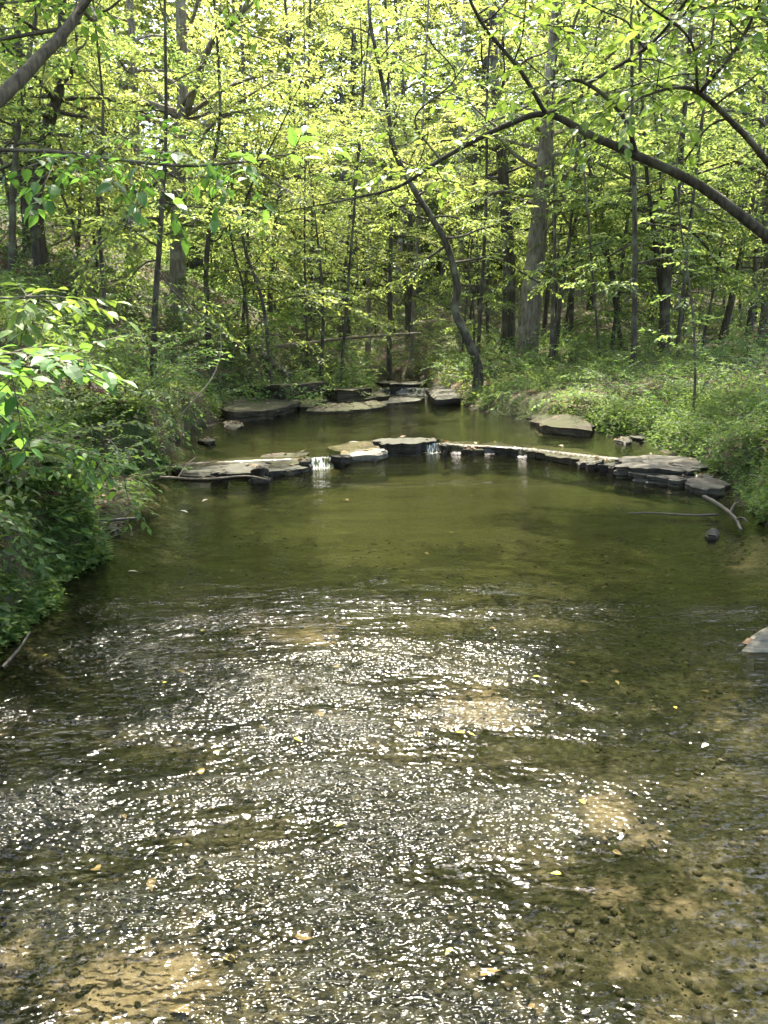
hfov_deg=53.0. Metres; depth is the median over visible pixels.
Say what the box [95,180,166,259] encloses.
understory tree
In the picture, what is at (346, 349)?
shrub
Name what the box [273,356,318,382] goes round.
shrub
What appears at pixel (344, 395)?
rock slab
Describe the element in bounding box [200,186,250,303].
understory tree
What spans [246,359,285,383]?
shrub
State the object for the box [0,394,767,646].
bank grass
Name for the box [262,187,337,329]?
understory tree
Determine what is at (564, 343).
shrub
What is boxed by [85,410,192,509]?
shrub
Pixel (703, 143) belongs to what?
understory tree
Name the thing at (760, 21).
canopy tree
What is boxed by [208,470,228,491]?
stone
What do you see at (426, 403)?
water
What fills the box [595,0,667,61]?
leaning tree
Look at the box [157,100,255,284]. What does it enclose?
understory tree
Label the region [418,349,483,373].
shrub
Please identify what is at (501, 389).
shrub
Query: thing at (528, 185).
understory tree
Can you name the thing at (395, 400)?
rock slab
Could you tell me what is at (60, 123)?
understory tree
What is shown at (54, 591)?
herb cover
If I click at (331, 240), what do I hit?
understory tree
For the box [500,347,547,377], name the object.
shrub
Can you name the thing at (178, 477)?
driftwood
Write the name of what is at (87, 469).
sapling
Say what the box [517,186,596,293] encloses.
understory tree
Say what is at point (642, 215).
understory tree
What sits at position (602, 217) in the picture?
slim tree
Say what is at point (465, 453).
stone
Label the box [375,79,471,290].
understory tree
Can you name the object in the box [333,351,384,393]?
shrub
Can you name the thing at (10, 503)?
shrub
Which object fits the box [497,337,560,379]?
shrub
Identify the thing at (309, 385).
rock slab
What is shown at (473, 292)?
understory tree
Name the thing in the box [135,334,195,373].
shrub
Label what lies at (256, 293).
understory tree
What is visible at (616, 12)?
canopy tree
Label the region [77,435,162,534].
sapling
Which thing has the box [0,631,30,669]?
driftwood
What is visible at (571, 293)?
broadleaf tree
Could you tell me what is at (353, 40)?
canopy tree
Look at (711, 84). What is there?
canopy tree
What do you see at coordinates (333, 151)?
slim tree
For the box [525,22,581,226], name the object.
canopy tree
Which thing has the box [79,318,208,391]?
shrub
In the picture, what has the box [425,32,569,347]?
understory tree
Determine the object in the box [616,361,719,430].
shrub
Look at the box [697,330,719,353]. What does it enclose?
shrub
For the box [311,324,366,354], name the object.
shrub
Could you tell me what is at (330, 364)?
shrub
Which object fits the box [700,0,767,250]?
canopy tree
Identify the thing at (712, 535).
boulder
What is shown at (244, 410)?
rock slab
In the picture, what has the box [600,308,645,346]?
shrub
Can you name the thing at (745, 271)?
understory tree
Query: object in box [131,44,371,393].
understory tree
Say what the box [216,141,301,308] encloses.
understory tree
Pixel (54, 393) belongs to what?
shrub
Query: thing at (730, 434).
shrub
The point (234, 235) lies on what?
understory tree
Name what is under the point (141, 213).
understory tree
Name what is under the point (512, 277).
understory tree
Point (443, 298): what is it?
shrub
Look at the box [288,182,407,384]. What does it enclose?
understory tree
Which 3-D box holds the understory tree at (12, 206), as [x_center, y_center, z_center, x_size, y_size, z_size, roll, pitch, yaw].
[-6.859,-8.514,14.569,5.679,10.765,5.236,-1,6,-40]
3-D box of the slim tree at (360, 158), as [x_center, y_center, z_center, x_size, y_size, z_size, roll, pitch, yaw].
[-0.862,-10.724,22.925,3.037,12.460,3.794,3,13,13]
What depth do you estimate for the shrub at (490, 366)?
19.51 m
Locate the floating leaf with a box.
[243,814,250,819]
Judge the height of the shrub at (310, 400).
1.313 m
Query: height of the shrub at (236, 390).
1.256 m
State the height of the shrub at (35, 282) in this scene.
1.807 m
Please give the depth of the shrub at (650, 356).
15.11 m
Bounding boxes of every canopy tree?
[0,0,114,161]
[0,1,86,203]
[5,0,114,212]
[8,0,126,227]
[30,2,175,242]
[30,3,150,208]
[51,0,188,264]
[136,3,243,267]
[144,2,238,282]
[154,34,269,303]
[169,0,285,285]
[175,32,267,287]
[204,0,377,304]
[233,0,443,336]
[267,10,354,292]
[269,0,424,296]
[306,0,470,313]
[306,0,488,338]
[337,43,406,266]
[361,0,521,279]
[372,53,439,243]
[377,0,541,297]
[430,0,574,288]
[433,0,626,339]
[442,3,563,252]
[500,0,635,140]
[500,0,694,309]
[504,0,658,283]
[506,2,557,162]
[509,0,674,278]
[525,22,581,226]
[559,0,734,279]
[570,0,767,308]
[629,3,737,251]
[668,5,767,254]
[690,23,767,214]
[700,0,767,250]
[706,0,767,251]
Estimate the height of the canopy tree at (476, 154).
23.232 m
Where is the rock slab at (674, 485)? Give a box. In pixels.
[622,473,687,500]
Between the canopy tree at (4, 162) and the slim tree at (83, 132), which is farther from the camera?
the canopy tree at (4, 162)
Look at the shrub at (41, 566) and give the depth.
4.11 m
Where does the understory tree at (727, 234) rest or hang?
on the ground at (532, 893)
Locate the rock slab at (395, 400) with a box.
[380,396,424,409]
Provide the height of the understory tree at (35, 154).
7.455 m
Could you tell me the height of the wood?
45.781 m
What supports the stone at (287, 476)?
on the ground at (532, 893)
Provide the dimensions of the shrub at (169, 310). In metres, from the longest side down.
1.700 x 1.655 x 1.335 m
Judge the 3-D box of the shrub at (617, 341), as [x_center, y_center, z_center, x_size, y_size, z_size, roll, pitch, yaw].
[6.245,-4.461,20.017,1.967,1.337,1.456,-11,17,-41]
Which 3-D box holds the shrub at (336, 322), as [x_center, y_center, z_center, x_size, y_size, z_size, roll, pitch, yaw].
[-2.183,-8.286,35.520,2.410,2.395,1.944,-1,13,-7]
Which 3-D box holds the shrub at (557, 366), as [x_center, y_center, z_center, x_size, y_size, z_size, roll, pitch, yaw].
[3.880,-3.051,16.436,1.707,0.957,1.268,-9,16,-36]
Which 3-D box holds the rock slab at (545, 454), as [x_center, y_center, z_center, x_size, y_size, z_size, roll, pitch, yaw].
[2.530,-0.685,10.657,0.898,0.334,1.818,-8,15,-30]
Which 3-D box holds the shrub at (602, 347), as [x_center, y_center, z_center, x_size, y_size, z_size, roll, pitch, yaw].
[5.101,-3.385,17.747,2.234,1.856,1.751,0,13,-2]
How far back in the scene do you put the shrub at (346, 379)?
19.20 m
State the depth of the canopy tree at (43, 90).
34.02 m
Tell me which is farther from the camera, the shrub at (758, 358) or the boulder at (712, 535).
the shrub at (758, 358)
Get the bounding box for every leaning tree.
[0,0,243,57]
[0,0,268,107]
[293,0,566,389]
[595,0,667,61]
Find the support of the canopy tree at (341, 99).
on the ground at (532, 893)
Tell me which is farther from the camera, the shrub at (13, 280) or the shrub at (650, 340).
the shrub at (650, 340)
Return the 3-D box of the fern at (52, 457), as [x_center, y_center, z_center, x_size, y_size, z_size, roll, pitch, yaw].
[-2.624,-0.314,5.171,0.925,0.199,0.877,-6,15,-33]
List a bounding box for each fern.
[0,448,70,475]
[33,421,75,437]
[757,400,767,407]
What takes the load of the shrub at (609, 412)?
on the ground at (532, 893)
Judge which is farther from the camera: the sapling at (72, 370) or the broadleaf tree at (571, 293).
the broadleaf tree at (571, 293)
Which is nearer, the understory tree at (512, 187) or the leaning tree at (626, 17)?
the leaning tree at (626, 17)
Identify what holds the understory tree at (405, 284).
on the ground at (532, 893)
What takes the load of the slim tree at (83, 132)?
on the ground at (532, 893)
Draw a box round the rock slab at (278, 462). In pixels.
[260,451,316,487]
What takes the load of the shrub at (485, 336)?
on the ground at (532, 893)
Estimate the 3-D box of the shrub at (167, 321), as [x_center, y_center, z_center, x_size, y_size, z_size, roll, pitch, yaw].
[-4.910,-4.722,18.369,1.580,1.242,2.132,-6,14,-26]
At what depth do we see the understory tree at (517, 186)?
45.63 m
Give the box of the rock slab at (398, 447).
[371,437,439,463]
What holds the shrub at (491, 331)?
on the ground at (532, 893)
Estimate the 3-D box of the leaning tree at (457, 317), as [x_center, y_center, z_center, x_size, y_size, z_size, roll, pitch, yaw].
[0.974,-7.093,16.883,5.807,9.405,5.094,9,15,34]
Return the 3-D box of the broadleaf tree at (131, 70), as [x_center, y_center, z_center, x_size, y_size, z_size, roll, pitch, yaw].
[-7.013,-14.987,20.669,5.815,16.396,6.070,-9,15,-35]
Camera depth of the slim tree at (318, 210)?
35.93 m
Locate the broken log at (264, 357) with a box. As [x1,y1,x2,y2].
[258,351,291,380]
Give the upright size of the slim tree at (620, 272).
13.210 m
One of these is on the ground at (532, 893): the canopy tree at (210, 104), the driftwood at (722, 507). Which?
the canopy tree at (210, 104)
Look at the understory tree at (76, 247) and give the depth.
15.22 m
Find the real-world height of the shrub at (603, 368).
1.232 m
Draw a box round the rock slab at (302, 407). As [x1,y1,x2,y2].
[298,398,327,416]
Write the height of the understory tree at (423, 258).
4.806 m
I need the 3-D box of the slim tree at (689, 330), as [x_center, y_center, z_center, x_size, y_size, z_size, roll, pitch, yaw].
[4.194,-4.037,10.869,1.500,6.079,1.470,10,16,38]
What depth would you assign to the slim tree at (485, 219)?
20.41 m
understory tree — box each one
[0,0,151,289]
[0,0,152,313]
[0,1,122,218]
[0,4,89,209]
[0,5,96,267]
[0,12,73,216]
[16,0,169,272]
[34,0,127,241]
[51,53,121,242]
[65,59,191,248]
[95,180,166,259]
[100,128,166,258]
[106,192,156,246]
[111,117,197,267]
[121,34,253,279]
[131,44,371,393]
[150,75,265,289]
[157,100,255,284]
[162,95,333,364]
[164,160,231,289]
[186,67,325,338]
[191,146,299,314]
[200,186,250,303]
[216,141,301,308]
[216,180,291,313]
[228,196,308,315]
[236,119,394,379]
[242,112,308,297]
[260,183,364,338]
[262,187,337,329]
[273,173,336,325]
[279,197,338,321]
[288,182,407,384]
[293,169,366,282]
[314,227,373,337]
[331,168,425,337]
[335,102,422,299]
[371,162,439,332]
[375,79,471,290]
[385,51,493,294]
[405,230,436,281]
[410,131,527,371]
[418,162,519,321]
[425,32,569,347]
[462,122,549,272]
[465,98,534,281]
[466,119,538,277]
[472,90,586,299]
[485,0,657,343]
[492,105,548,266]
[493,12,677,350]
[498,140,572,238]
[516,55,640,333]
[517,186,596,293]
[528,86,690,344]
[561,12,754,335]
[562,157,613,288]
[565,28,699,316]
[574,140,661,312]
[582,26,745,351]
[592,26,736,315]
[609,105,663,278]
[624,92,762,330]
[628,127,732,325]
[655,83,723,243]
[668,110,766,327]
[674,110,765,312]
[677,112,764,322]
[684,108,740,273]
[700,29,767,343]
[711,65,762,217]
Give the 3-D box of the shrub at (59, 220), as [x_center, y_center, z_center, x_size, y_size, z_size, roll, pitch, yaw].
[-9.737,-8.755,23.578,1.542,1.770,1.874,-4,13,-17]
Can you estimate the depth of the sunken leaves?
2.64 m
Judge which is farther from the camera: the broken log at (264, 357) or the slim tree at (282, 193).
the slim tree at (282, 193)
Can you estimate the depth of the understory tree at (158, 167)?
27.95 m
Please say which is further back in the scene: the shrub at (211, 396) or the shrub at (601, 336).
the shrub at (601, 336)
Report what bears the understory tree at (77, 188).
on the ground at (532, 893)
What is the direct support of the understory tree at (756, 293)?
on the ground at (532, 893)
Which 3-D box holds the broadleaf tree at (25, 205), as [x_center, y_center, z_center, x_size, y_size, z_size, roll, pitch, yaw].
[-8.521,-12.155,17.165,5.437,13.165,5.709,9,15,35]
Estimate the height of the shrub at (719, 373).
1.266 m
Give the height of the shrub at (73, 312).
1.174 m
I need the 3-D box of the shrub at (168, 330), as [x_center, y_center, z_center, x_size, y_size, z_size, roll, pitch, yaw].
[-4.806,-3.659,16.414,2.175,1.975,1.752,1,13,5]
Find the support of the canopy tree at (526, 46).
on the ground at (532, 893)
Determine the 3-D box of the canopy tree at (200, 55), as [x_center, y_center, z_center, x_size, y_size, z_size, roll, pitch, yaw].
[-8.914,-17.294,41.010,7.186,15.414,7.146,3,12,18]
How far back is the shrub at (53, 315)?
10.29 m
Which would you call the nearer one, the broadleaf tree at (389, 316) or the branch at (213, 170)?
the branch at (213, 170)
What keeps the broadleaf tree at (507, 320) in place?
on the ground at (532, 893)
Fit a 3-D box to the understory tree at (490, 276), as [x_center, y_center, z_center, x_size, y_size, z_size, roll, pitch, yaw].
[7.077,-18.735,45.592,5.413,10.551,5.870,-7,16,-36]
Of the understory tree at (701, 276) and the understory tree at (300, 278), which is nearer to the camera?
the understory tree at (701, 276)
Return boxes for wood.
[5,0,767,300]
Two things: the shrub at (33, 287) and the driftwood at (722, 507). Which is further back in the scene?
the shrub at (33, 287)
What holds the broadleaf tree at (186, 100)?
on the ground at (532, 893)
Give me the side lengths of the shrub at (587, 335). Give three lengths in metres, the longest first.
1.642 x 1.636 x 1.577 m
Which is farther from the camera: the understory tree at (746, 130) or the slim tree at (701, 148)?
the understory tree at (746, 130)
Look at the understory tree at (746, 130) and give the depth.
41.07 m
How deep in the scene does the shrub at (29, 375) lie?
7.97 m
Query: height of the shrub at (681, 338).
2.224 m
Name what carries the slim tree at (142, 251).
on the ground at (532, 893)
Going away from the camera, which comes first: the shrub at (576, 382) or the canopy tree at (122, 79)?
the shrub at (576, 382)
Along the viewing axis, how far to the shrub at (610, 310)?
31.85 m
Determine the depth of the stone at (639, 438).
11.59 m
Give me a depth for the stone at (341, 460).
9.95 m
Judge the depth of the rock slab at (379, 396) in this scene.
18.44 m
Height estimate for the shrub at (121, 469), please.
1.658 m
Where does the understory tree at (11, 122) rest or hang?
on the ground at (532, 893)
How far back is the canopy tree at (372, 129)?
55.61 m
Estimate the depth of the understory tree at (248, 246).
20.23 m
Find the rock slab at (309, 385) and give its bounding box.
[227,380,333,399]
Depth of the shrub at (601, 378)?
14.10 m
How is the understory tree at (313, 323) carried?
on the ground at (532, 893)
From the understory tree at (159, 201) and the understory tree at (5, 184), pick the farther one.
the understory tree at (159, 201)
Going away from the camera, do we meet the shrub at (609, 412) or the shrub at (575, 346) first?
the shrub at (609, 412)
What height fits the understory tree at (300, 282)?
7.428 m
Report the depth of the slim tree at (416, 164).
38.20 m
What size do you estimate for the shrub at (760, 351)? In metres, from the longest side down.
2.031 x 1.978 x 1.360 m
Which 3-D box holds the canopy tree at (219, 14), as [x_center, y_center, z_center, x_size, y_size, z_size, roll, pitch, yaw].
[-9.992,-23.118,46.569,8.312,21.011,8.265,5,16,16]
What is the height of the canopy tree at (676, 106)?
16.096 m
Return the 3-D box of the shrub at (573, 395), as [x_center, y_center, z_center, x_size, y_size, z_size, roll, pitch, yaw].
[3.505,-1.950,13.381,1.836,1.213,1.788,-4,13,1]
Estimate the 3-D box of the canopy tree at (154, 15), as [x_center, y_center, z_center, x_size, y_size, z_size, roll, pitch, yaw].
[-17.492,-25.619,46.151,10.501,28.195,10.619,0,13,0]
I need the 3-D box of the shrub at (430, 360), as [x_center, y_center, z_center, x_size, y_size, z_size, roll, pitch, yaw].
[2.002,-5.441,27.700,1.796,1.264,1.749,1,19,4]
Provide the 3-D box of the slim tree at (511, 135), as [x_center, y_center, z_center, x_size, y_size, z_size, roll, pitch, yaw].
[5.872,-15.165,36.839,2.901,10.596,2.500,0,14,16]
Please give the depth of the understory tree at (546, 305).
26.29 m
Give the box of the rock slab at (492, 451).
[437,441,519,470]
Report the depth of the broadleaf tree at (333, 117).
22.09 m
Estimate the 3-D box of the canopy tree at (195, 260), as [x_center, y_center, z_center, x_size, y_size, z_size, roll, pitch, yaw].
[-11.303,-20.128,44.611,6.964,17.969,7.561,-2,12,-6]
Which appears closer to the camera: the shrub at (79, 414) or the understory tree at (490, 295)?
the shrub at (79, 414)
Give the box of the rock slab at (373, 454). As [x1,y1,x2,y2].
[326,440,387,474]
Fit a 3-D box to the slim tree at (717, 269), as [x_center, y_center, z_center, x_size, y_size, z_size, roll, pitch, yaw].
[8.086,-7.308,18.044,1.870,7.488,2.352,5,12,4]
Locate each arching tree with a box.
[222,0,767,243]
[527,0,767,210]
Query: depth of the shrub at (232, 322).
20.62 m
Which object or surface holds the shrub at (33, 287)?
on the ground at (532, 893)
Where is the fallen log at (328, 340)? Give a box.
[254,332,420,349]
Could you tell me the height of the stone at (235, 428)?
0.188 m
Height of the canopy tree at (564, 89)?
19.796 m
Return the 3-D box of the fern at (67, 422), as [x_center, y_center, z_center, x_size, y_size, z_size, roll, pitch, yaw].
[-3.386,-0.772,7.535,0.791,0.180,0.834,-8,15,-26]
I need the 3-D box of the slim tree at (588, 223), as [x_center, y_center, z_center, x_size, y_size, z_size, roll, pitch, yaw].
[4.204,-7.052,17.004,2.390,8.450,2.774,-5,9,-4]
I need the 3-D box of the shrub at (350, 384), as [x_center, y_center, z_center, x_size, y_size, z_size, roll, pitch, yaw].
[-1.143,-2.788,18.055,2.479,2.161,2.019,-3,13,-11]
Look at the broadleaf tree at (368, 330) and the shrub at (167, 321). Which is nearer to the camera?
the shrub at (167, 321)
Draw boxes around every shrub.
[0,231,41,300]
[0,236,64,305]
[0,272,38,307]
[0,286,91,343]
[0,293,19,313]
[0,298,46,347]
[0,338,159,532]
[0,347,106,492]
[0,357,42,386]
[0,393,69,449]
[0,442,34,468]
[0,457,96,584]
[2,389,74,426]
[4,388,113,494]
[6,275,111,351]
[10,324,152,413]
[12,276,44,320]
[16,275,56,297]
[30,284,169,387]
[41,274,117,335]
[41,285,136,365]
[43,410,167,496]
[44,195,85,233]
[44,291,233,475]
[47,285,145,350]
[70,315,158,371]
[77,294,228,436]
[79,271,149,313]
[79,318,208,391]
[80,272,160,326]
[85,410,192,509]
[120,330,215,393]
[124,291,216,370]
[130,289,197,336]
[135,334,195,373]
[140,245,189,273]
[145,297,221,362]
[158,287,215,339]
[184,345,248,398]
[192,380,222,413]
[193,363,260,403]
[199,352,287,397]
[200,291,232,313]
[209,299,258,331]
[211,314,274,352]
[222,336,273,384]
[225,317,293,362]
[233,307,287,337]
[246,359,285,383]
[272,370,327,406]
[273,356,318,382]
[281,314,313,336]
[282,346,381,398]
[286,357,317,380]
[292,342,370,381]
[309,347,348,376]
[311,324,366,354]
[312,308,359,335]
[329,331,368,360]
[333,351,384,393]
[333,368,377,390]
[397,310,434,331]
[401,302,438,319]
[410,314,456,347]
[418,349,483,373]
[419,346,448,376]
[420,346,498,386]
[423,290,466,307]
[427,327,497,375]
[441,341,486,361]
[451,318,500,348]
[451,337,545,394]
[455,331,529,386]
[456,367,506,378]
[459,326,514,370]
[472,315,500,337]
[475,370,528,406]
[479,355,559,417]
[481,322,514,357]
[486,323,562,365]
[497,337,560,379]
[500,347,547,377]
[509,324,555,353]
[523,341,562,367]
[525,346,574,383]
[527,363,619,411]
[532,321,623,368]
[535,327,605,362]
[538,321,589,351]
[539,319,567,342]
[542,313,629,358]
[544,358,601,395]
[554,328,617,361]
[554,347,643,399]
[560,319,607,347]
[565,324,668,367]
[583,389,628,428]
[587,317,643,353]
[587,323,668,362]
[587,349,619,379]
[589,313,699,370]
[590,297,628,317]
[599,318,641,348]
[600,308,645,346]
[607,316,702,353]
[614,314,716,379]
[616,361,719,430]
[640,302,705,348]
[644,315,702,334]
[648,327,766,392]
[659,322,767,375]
[661,339,767,408]
[661,380,763,442]
[674,304,723,331]
[681,332,732,358]
[690,318,767,367]
[694,345,767,475]
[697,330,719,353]
[712,314,767,354]
[721,327,767,358]
[743,346,767,357]
[746,336,767,376]
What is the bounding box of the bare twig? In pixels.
[176,329,221,419]
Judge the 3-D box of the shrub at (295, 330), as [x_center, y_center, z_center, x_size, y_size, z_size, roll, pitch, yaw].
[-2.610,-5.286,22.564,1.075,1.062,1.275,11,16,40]
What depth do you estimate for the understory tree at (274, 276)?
36.17 m
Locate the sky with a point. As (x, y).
(268, 25)
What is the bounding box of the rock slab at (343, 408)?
[305,400,386,421]
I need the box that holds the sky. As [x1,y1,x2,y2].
[33,0,766,268]
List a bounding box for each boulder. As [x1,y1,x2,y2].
[425,385,461,415]
[526,413,596,448]
[705,528,719,543]
[736,627,767,681]
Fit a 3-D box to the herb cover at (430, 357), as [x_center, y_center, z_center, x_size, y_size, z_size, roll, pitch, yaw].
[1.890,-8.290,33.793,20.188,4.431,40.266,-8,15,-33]
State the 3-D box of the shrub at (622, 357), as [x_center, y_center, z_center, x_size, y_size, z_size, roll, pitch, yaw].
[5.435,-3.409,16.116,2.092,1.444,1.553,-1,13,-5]
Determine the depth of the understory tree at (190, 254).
28.00 m
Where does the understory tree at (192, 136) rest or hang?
on the ground at (532, 893)
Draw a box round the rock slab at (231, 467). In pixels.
[172,457,312,492]
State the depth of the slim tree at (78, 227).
19.02 m
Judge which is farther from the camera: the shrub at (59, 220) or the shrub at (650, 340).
the shrub at (59, 220)
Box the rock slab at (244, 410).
[217,395,300,427]
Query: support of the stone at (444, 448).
in the water
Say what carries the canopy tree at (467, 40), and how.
on the ground at (532, 893)
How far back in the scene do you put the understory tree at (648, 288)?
19.55 m
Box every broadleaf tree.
[0,0,160,258]
[0,0,248,290]
[0,0,346,323]
[67,0,247,262]
[167,0,349,303]
[212,0,385,315]
[232,0,426,336]
[280,20,450,375]
[308,0,481,378]
[319,0,488,361]
[377,0,533,341]
[390,0,664,356]
[437,0,702,363]
[477,0,689,344]
[515,0,767,355]
[525,0,767,349]
[620,0,767,342]
[629,0,767,349]
[637,76,767,333]
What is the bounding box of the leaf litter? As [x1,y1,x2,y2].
[0,208,767,643]
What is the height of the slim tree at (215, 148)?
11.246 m
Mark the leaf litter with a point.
(748, 640)
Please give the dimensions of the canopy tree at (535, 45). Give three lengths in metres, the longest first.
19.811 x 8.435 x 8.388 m
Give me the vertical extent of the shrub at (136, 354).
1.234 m
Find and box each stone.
[102,525,119,537]
[197,438,215,450]
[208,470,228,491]
[223,420,244,435]
[248,467,272,486]
[280,468,297,489]
[299,460,313,477]
[329,454,352,469]
[439,443,449,459]
[459,448,484,464]
[575,457,604,480]
[598,462,618,481]
[615,437,632,452]
[630,435,645,444]
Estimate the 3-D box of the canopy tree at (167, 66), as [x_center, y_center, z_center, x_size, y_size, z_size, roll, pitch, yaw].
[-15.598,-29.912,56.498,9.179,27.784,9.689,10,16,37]
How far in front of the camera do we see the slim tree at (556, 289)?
26.28 m
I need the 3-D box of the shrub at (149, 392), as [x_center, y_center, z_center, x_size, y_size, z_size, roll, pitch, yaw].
[-3.183,-1.404,9.280,2.476,2.385,2.076,0,13,-1]
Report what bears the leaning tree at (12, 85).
on the ground at (532, 893)
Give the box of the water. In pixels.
[0,375,767,1023]
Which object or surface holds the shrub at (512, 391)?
on the ground at (532, 893)
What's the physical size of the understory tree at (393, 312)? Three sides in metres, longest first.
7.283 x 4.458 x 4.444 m
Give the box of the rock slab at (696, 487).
[679,474,730,505]
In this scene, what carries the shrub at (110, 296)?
on the ground at (532, 893)
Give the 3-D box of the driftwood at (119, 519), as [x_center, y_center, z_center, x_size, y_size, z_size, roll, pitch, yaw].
[-2.351,0.070,6.734,0.455,0.047,0.068,-7,15,-30]
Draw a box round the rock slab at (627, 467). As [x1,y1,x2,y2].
[613,455,711,491]
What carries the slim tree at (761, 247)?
on the ground at (532, 893)
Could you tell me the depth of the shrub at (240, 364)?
18.01 m
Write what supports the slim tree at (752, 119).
on the ground at (532, 893)
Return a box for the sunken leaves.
[64,491,753,1012]
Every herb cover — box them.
[0,194,377,415]
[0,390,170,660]
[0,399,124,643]
[261,287,766,405]
[461,342,767,516]
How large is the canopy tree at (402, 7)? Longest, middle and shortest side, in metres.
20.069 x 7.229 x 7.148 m
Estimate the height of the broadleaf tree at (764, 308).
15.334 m
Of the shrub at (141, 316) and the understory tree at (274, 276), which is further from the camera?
the understory tree at (274, 276)
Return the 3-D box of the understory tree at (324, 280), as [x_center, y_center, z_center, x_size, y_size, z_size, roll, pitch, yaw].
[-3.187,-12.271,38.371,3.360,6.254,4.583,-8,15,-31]
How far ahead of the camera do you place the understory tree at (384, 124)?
41.32 m
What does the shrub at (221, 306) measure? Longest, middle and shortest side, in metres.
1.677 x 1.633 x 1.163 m
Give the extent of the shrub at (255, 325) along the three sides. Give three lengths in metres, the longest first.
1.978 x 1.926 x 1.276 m
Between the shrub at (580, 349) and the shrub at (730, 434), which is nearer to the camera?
the shrub at (730, 434)
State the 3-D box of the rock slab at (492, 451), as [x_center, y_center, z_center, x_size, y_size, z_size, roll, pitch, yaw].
[1.462,-0.874,11.469,1.493,0.346,0.923,8,15,32]
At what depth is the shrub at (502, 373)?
18.36 m
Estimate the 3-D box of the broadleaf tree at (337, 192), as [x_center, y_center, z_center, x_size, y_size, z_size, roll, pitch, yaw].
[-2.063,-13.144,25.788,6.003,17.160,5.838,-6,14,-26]
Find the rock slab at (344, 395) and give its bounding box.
[322,385,371,402]
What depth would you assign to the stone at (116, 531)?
6.47 m
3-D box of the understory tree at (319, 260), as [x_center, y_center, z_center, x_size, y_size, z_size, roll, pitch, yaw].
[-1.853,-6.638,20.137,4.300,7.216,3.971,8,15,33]
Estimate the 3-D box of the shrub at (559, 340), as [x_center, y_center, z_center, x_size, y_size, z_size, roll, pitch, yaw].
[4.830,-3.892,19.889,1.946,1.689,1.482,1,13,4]
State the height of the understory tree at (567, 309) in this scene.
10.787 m
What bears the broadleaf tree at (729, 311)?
on the ground at (532, 893)
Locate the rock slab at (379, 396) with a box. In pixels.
[347,385,389,402]
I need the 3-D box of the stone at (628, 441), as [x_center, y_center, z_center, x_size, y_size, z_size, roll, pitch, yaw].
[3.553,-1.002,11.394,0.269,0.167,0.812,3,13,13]
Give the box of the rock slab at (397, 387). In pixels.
[373,381,426,394]
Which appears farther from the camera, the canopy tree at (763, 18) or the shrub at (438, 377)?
the canopy tree at (763, 18)
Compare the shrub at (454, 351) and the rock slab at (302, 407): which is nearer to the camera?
the rock slab at (302, 407)
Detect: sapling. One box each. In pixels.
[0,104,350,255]
[0,282,140,386]
[0,334,136,470]
[0,427,138,501]
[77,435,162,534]
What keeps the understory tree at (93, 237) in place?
on the ground at (532, 893)
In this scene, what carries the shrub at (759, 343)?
on the ground at (532, 893)
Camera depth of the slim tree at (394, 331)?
33.34 m
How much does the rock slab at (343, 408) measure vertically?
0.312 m
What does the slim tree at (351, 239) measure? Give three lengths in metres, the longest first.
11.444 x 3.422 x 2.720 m
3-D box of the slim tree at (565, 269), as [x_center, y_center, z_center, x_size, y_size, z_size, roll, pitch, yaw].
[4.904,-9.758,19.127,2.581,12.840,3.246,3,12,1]
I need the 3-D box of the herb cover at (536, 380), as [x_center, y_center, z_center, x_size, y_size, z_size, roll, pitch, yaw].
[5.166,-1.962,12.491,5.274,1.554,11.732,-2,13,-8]
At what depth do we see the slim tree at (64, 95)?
23.32 m
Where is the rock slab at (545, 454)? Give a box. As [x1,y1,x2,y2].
[519,444,615,484]
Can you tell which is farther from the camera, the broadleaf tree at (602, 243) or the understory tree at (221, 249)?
the understory tree at (221, 249)
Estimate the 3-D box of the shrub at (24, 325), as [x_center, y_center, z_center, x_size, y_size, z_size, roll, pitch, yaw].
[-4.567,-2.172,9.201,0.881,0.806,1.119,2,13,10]
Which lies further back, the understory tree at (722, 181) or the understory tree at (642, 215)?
the understory tree at (722, 181)
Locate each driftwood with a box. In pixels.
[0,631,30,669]
[98,517,140,522]
[160,459,269,480]
[628,512,718,515]
[702,495,747,530]
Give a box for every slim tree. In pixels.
[0,0,204,336]
[16,0,297,381]
[22,2,99,231]
[29,1,130,266]
[111,0,128,237]
[131,0,299,363]
[249,81,314,315]
[254,67,301,312]
[255,0,353,378]
[265,104,307,308]
[288,89,339,330]
[289,0,417,385]
[301,0,405,350]
[319,56,347,301]
[338,61,395,332]
[393,81,435,305]
[419,0,483,298]
[426,65,518,356]
[436,93,507,361]
[451,0,535,354]
[478,73,529,234]
[512,0,598,366]
[518,0,637,365]
[524,1,665,349]
[527,0,747,370]
[529,1,610,359]
[546,25,617,333]
[604,0,676,353]
[621,0,767,357]
[638,1,735,414]
[638,19,715,292]
[643,47,671,268]
[655,70,727,310]
[684,35,767,350]
[716,3,763,264]
[739,28,767,300]
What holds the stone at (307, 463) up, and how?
on the ground at (532, 893)
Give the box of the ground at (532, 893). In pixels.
[0,209,767,1023]

